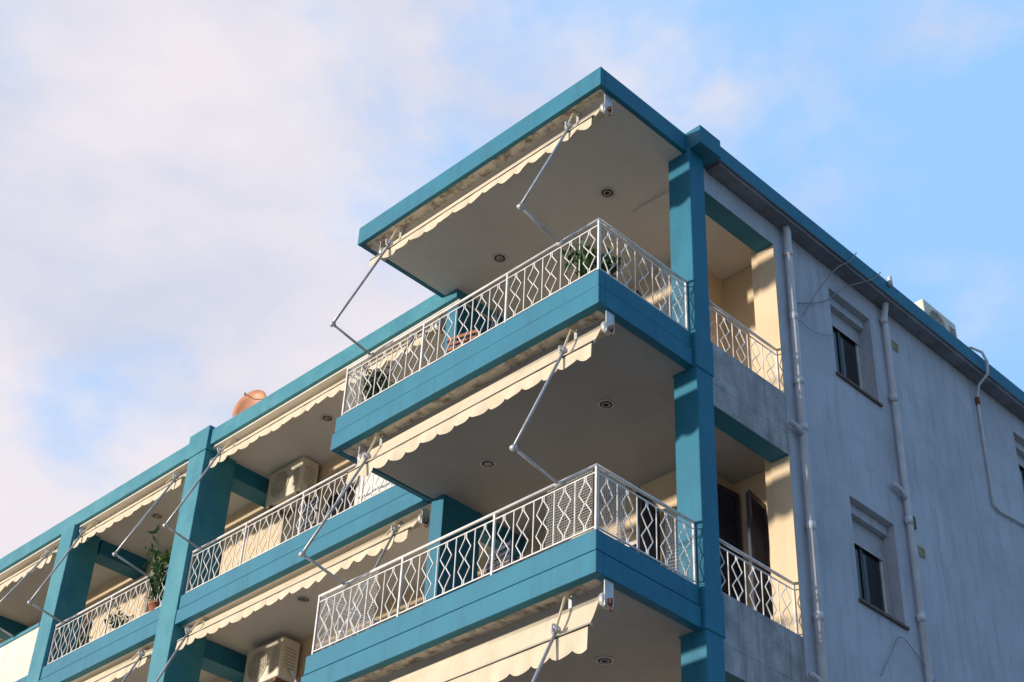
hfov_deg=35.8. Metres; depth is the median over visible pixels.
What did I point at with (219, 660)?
cross beams
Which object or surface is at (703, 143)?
column caps
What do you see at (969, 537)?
side wall
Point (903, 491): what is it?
drain pipe
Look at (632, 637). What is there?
balcony slab
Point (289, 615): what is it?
gallery slab
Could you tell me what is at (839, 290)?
wall cable
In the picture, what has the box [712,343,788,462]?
recess parapet
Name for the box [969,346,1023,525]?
conduit pipe
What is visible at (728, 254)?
recess ceiling
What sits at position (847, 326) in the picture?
side windows
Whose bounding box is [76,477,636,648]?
balcony doors
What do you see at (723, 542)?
balcony railing
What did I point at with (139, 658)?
awning
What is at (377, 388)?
potted plant
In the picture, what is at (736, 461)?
recess slab
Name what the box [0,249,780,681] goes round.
gallery back wall
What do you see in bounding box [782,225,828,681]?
drain pipe
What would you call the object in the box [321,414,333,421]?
ceiling downlight
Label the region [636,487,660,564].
louvre shutter
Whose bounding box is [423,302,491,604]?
side column
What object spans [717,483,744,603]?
louvre shutter
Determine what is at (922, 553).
wall vent
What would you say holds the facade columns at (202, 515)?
on the pavement
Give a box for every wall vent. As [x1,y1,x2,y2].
[892,340,898,351]
[918,545,925,558]
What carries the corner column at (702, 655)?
on the pavement
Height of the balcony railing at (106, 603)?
0.748 m
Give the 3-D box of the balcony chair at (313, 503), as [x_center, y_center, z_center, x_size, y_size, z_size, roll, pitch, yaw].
[-2.700,2.687,21.936,0.440,0.880,0.466,26,-42,-28]
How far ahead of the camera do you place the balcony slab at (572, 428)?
18.30 m
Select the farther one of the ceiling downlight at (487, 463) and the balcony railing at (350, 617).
the ceiling downlight at (487, 463)
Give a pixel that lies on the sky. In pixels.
(188, 188)
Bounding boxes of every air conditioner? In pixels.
[243,636,299,681]
[265,456,318,523]
[915,299,956,336]
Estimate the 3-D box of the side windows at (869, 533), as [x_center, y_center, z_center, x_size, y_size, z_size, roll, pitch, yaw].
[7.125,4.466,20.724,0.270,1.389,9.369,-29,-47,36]
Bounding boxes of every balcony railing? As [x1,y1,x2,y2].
[47,564,168,664]
[185,464,394,593]
[311,463,597,654]
[314,597,381,652]
[341,218,599,415]
[343,369,370,411]
[597,464,696,584]
[599,218,688,330]
[709,300,779,388]
[719,538,797,633]
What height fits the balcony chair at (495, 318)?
0.880 m
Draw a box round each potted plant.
[75,628,92,647]
[104,605,133,628]
[142,522,171,611]
[358,364,391,400]
[562,238,621,276]
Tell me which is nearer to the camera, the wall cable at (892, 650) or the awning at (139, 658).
the wall cable at (892, 650)
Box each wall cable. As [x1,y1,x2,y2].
[797,272,880,303]
[803,252,856,314]
[881,636,934,681]
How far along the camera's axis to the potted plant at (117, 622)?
24.41 m
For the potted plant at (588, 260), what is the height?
0.796 m
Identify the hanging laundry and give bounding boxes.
[342,472,393,502]
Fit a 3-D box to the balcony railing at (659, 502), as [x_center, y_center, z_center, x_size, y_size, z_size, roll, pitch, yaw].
[1.306,1.796,15.331,0.035,0.748,1.453,-29,-47,36]
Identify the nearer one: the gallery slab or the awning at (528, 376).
the awning at (528, 376)
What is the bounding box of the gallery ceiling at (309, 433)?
[0,299,492,641]
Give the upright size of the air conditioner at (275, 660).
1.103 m
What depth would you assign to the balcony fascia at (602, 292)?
17.11 m
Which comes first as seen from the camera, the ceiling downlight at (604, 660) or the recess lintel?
the ceiling downlight at (604, 660)
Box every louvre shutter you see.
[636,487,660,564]
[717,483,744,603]
[745,489,773,618]
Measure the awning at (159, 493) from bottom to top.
1.873 m
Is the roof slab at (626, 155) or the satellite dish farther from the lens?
the satellite dish
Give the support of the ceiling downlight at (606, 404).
attached to the balcony slab at (572, 428)
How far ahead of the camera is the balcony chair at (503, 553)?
16.43 m
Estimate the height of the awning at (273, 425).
1.873 m
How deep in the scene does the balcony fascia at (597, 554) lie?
15.21 m
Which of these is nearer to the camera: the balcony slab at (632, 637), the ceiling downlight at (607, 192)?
the balcony slab at (632, 637)
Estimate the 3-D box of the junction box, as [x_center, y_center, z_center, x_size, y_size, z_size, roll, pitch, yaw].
[4.909,2.222,19.355,0.039,0.170,0.060,-29,-47,36]
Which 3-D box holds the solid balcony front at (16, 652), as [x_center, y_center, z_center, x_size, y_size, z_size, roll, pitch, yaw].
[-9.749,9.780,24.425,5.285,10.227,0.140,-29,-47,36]
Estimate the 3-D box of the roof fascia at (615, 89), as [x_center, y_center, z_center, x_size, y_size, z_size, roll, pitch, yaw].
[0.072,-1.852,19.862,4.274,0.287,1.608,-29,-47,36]
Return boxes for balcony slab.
[342,310,684,537]
[349,578,692,681]
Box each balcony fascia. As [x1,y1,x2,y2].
[301,529,701,681]
[330,269,692,501]
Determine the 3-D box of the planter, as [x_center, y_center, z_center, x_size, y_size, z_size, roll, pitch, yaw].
[-0.501,0.365,18.647,0.466,0.880,0.440,-17,-41,25]
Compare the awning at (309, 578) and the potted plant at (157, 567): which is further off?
the potted plant at (157, 567)
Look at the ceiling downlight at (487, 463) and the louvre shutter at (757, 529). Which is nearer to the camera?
the louvre shutter at (757, 529)
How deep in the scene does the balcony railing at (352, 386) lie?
19.30 m
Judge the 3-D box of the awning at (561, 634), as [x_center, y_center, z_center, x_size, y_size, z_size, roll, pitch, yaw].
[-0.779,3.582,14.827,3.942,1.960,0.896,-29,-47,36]
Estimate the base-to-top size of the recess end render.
14.410 m
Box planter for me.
[446,328,477,352]
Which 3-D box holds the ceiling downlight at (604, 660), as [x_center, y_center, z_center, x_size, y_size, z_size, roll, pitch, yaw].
[0.927,3.198,15.854,0.188,0.031,0.188,-29,-47,36]
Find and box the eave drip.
[707,162,1023,421]
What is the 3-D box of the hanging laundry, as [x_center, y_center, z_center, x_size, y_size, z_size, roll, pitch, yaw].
[-1.801,2.009,21.518,1.700,0.806,0.052,-29,-47,36]
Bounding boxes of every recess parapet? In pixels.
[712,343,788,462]
[722,592,806,681]
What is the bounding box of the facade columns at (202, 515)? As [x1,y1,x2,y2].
[26,449,235,681]
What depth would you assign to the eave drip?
20.81 m
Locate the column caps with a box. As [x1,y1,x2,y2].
[186,125,720,460]
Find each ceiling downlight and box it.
[151,513,162,518]
[297,596,309,602]
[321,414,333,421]
[480,459,495,467]
[493,253,506,262]
[595,656,613,664]
[598,399,614,408]
[600,187,614,197]
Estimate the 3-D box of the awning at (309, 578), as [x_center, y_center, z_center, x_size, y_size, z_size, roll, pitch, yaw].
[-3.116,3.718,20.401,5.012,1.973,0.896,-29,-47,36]
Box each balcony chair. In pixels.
[295,497,329,535]
[486,539,521,576]
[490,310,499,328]
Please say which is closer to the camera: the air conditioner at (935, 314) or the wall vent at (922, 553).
the wall vent at (922, 553)
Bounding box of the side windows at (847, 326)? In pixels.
[829,296,1023,491]
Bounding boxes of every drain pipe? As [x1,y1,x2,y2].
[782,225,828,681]
[880,276,932,681]
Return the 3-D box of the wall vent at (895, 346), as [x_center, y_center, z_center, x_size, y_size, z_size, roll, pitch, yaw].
[5.108,0.068,21.065,0.031,0.140,0.120,-29,-47,36]
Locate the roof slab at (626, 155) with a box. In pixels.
[365,88,681,318]
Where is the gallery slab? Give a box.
[72,498,491,681]
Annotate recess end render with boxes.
[757,245,802,636]
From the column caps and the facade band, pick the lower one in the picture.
the facade band
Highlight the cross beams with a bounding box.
[0,463,524,681]
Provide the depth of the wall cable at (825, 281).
20.11 m
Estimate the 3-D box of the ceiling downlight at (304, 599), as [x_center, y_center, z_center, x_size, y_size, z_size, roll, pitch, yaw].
[-2.873,3.558,21.820,0.188,0.031,0.188,-29,-47,36]
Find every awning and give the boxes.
[0,548,57,637]
[27,473,185,624]
[84,647,152,681]
[155,509,429,681]
[163,317,445,550]
[298,309,613,587]
[329,93,611,358]
[390,578,613,681]
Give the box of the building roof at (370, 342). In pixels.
[0,146,1023,572]
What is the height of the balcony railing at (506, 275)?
0.748 m
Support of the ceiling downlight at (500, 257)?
attached to the roof slab at (626, 155)
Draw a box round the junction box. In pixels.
[913,516,916,529]
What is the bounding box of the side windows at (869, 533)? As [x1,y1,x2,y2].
[850,503,909,630]
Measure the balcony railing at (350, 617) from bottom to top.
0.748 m
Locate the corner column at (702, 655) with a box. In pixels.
[668,148,725,681]
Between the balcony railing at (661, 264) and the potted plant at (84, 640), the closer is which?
the balcony railing at (661, 264)
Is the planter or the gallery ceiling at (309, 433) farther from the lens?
the gallery ceiling at (309, 433)
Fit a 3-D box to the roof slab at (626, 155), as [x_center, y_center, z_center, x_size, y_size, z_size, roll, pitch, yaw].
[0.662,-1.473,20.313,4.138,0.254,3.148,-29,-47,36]
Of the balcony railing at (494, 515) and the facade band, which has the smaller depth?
the balcony railing at (494, 515)
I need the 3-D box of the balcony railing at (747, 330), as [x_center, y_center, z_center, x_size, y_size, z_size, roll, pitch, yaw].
[2.628,0.055,18.216,0.035,0.678,1.423,-29,-47,36]
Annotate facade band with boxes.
[15,485,428,681]
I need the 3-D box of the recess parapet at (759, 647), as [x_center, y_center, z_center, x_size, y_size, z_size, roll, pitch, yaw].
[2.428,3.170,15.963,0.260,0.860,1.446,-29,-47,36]
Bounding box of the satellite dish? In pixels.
[232,390,265,417]
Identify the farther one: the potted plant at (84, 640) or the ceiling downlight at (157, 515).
the ceiling downlight at (157, 515)
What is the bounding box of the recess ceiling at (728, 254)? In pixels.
[632,190,751,279]
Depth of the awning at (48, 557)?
27.04 m
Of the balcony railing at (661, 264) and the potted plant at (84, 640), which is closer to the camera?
the balcony railing at (661, 264)
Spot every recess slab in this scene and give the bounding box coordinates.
[633,403,764,484]
[635,660,680,681]
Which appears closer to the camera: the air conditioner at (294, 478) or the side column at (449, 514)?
the side column at (449, 514)
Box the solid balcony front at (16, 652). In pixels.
[0,622,39,681]
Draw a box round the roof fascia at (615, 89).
[357,67,686,297]
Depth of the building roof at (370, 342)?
22.39 m
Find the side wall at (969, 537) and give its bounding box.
[772,224,1023,681]
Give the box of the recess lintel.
[703,167,773,252]
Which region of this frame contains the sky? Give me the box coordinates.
[0,0,1023,558]
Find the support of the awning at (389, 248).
attached to the roof slab at (626, 155)
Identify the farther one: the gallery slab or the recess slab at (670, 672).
the gallery slab

